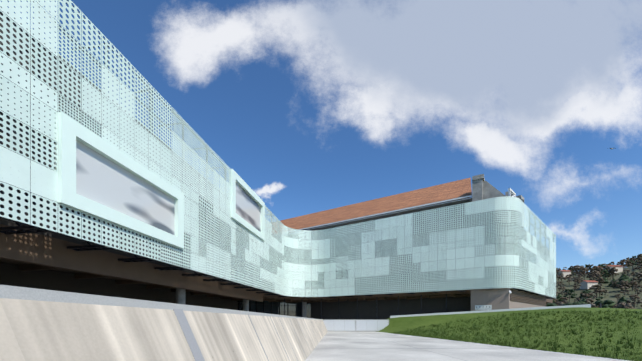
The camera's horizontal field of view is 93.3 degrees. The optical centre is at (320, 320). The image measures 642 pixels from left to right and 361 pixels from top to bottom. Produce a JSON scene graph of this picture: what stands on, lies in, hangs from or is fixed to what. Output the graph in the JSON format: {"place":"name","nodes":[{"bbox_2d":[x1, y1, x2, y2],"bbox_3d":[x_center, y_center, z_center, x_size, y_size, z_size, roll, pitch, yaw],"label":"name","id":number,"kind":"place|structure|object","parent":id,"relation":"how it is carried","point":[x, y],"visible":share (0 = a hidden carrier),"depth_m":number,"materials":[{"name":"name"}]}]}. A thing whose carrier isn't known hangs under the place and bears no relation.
{"place":"outdoors","nodes":[
{"label":"outdoors","id":0,"kind":"place"},
{"bbox_2d":[0,298,327,360],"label":"retaining wall","id":1,"kind":"structure","parent":0,"point":[32,330],"depth_m":2.15,"materials":[{"name":"concrete"}]},
{"bbox_2d":[0,285,322,319],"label":"wall coping","id":2,"kind":"object","parent":1,"relation":"on","point":[15,292],"visible":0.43,"depth_m":1.90,"materials":[{"name":"white concrete"}]},
{"bbox_2d":[173,309,324,360],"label":"wall joints","id":3,"kind":"object","parent":1,"relation":"in","point":[188,334],"visible":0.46,"depth_m":2.87,"materials":[{"name":"grey concrete"}]},
{"bbox_2d":[176,288,306,317],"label":"columns","id":4,"kind":"structure","parent":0,"point":[180,296],"depth_m":23.23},
{"bbox_2d":[238,300,310,317],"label":"glass windows","id":5,"kind":"structure","parent":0,"point":[295,311],"depth_m":45.28,"materials":[{"name":"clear glass"}]},
{"bbox_2d":[238,300,301,314],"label":"building mullions","id":6,"kind":"object","parent":5,"relation":"attached to","point":[263,304],"visible":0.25,"depth_m":43.41,"materials":[{"name":"grey metal"}]},
{"bbox_2d":[0,259,549,303],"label":"building wall","id":7,"kind":"structure","parent":0,"point":[23,266],"depth_m":28.04,"materials":[{"name":"black glass"}]},
{"bbox_2d":[1,0,641,271],"label":"sky","id":8,"kind":"structure","parent":0,"point":[316,105],"materials":[{"name":"blue"}]},
{"bbox_2d":[323,319,388,331],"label":"wall","id":9,"kind":"structure","parent":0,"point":[355,325],"depth_m":33.39,"materials":[{"name":"white concrete"}]},
{"bbox_2d":[305,331,617,360],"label":"path","id":10,"kind":"structure","parent":0,"point":[353,346],"depth_m":11.67,"materials":[{"name":"white concrete"}]},
{"bbox_2d":[373,331,628,360],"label":"path kerb","id":11,"kind":"structure","parent":10,"relation":"on","point":[524,348],"depth_m":12.03,"materials":[{"name":"concrete"}]},
{"bbox_2d":[472,174,523,291],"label":"building wall","id":12,"kind":"structure","parent":0,"point":[482,189],"depth_m":33.30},
{"bbox_2d":[471,288,545,310],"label":"taupe block","id":13,"kind":"structure","parent":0,"point":[497,299],"depth_m":30.89,"materials":[{"name":"grey concrete"}]},
{"bbox_2d":[475,305,491,309],"bbox_3d":[16.609,-1.377,31.030,1.500,0.480,0.039,0,0,32],"label":"sign","id":14,"kind":"object","parent":13,"relation":"attached to","point":[483,307],"visible":1,"depth_m":31.01,"materials":[{"name":"white"}]},
{"bbox_2d":[510,289,545,305],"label":"louvers","id":15,"kind":"object","parent":13,"relation":"attached to","point":[534,299],"visible":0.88,"depth_m":34.24,"materials":[{"name":"grey metal"}]},
{"bbox_2d":[508,188,515,221],"bbox_3d":[20.762,-12.172,32.933,2.200,3.890,0.180,0,0,-43],"label":"old building roof frame","id":16,"kind":"object","parent":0,"point":[511,191],"visible":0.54,"depth_m":32.24,"materials":[{"name":"white metal"}]},
{"bbox_2d":[547,254,641,308],"bbox_3d":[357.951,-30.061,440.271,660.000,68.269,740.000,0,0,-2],"label":"trees","id":17,"kind":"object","parent":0,"point":[611,293],"depth_m":200.58,"materials":[{"name":"green plant"}]},
{"bbox_2d":[557,270,570,276],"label":"house","id":18,"kind":"structure","parent":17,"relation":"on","point":[566,272],"depth_m":252.87,"materials":[{"name":"beige paint"}]},
{"bbox_2d":[580,280,597,289],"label":"house","id":19,"kind":"structure","parent":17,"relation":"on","point":[585,284],"depth_m":203.02,"materials":[{"name":"beige paint"}]},
{"bbox_2d":[546,299,635,308],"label":"bushes","id":20,"kind":"object","parent":17,"relation":"on","point":[608,303],"visible":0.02,"depth_m":104.18,"materials":[{"name":"plant"}]},
{"bbox_2d":[603,265,622,273],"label":"house","id":21,"kind":"structure","parent":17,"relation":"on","point":[619,268],"depth_m":233.57,"materials":[{"name":"beige paint"}]},
{"label":"building ground slab","id":22,"kind":"object","parent":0,"visible":0},
{"bbox_2d":[0,0,555,298],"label":"building skin subframe","id":23,"kind":"object","parent":22,"relation":"on","point":[20,228],"visible":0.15,"depth_m":16.41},
{"bbox_2d":[0,262,237,309],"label":"building wall","id":24,"kind":"structure","parent":23,"relation":"attached to","point":[11,274],"depth_m":18.66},
{"bbox_2d":[53,112,264,248],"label":"frosted boxes","id":25,"kind":"object","parent":23,"relation":"attached to","point":[99,177],"visible":0.92,"depth_m":13.93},
{"bbox_2d":[0,7,552,302],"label":"building upper wall","id":26,"kind":"structure","parent":23,"relation":"attached to","point":[49,249],"depth_m":16.41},
{"bbox_2d":[0,63,550,289],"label":"building upper windows","id":27,"kind":"structure","parent":26,"relation":"in","point":[307,255],"depth_m":31.77,"materials":[{"name":"grey glass"}]},
{"bbox_2d":[0,0,555,297],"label":"facade panels","id":28,"kind":"object","parent":23,"relation":"on","point":[14,169],"visible":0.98,"depth_m":19.25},
{"bbox_2d":[284,294,446,319],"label":"columns","id":29,"kind":"structure","parent":22,"relation":"on","point":[357,307],"depth_m":39.17,"materials":[{"name":"grey metal"}]},
{"bbox_2d":[289,201,471,319],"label":"building wall","id":30,"kind":"structure","parent":22,"relation":"on","point":[386,309],"depth_m":40.22,"materials":[{"name":"black glass"}]},
{"bbox_2d":[269,178,471,233],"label":"roof","id":31,"kind":"structure","parent":30,"relation":"on","point":[444,191],"depth_m":44.10,"materials":[{"name":"orange tile"}]},
{"bbox_2d":[289,195,471,234],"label":"roof fascia","id":32,"kind":"structure","parent":30,"relation":"attached to","point":[461,200],"depth_m":38.88,"materials":[{"name":"grey metal"}]},
{"bbox_2d":[376,307,641,360],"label":"grass mound","id":33,"kind":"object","parent":22,"relation":"on","point":[397,324],"depth_m":20.49,"materials":[{"name":"green plant"}]},
{"bbox_2d":[390,304,590,317],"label":"mound kerb","id":34,"kind":"structure","parent":33,"relation":"on","point":[534,308],"depth_m":28.46,"materials":[{"name":"white paint"}]},
{"bbox_2d":[391,309,641,360],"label":"mound grass tufts","id":35,"kind":"object","parent":33,"relation":"on","point":[555,344],"visible":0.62,"depth_m":17.89,"materials":[{"name":"green plant"}]}
]}

